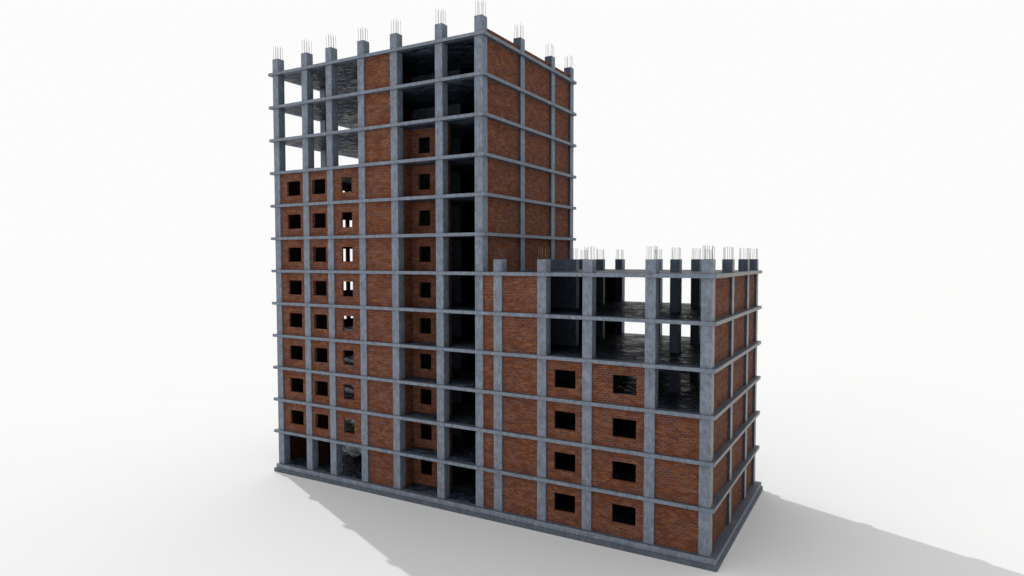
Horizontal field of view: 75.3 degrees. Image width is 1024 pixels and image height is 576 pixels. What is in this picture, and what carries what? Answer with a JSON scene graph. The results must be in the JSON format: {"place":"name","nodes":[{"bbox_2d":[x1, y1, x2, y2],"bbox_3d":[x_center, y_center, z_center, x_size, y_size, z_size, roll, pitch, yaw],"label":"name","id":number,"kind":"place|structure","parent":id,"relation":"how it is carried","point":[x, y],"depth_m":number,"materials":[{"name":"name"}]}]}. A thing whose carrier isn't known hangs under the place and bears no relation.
{"place":"outdoors","nodes":[
{"label":"outdoors","id":0,"kind":"place"},
{"bbox_2d":[0,261,1023,575],"bbox_3d":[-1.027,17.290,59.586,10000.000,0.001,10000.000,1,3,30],"label":"ground","id":1,"kind":"structure","parent":0,"point":[138,419],"depth_m":72.82,"materials":[{"name":"white"}]},
{"bbox_2d":[268,0,762,571],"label":"unfinished building","id":2,"kind":"structure","parent":1,"relation":"on","point":[482,354],"depth_m":54.08,"materials":[{"name":"brick"}]},
{"bbox_2d":[0,0,1023,261],"label":"sky","id":3,"kind":"structure","parent":0,"point":[131,130],"materials":[{"name":"white"}]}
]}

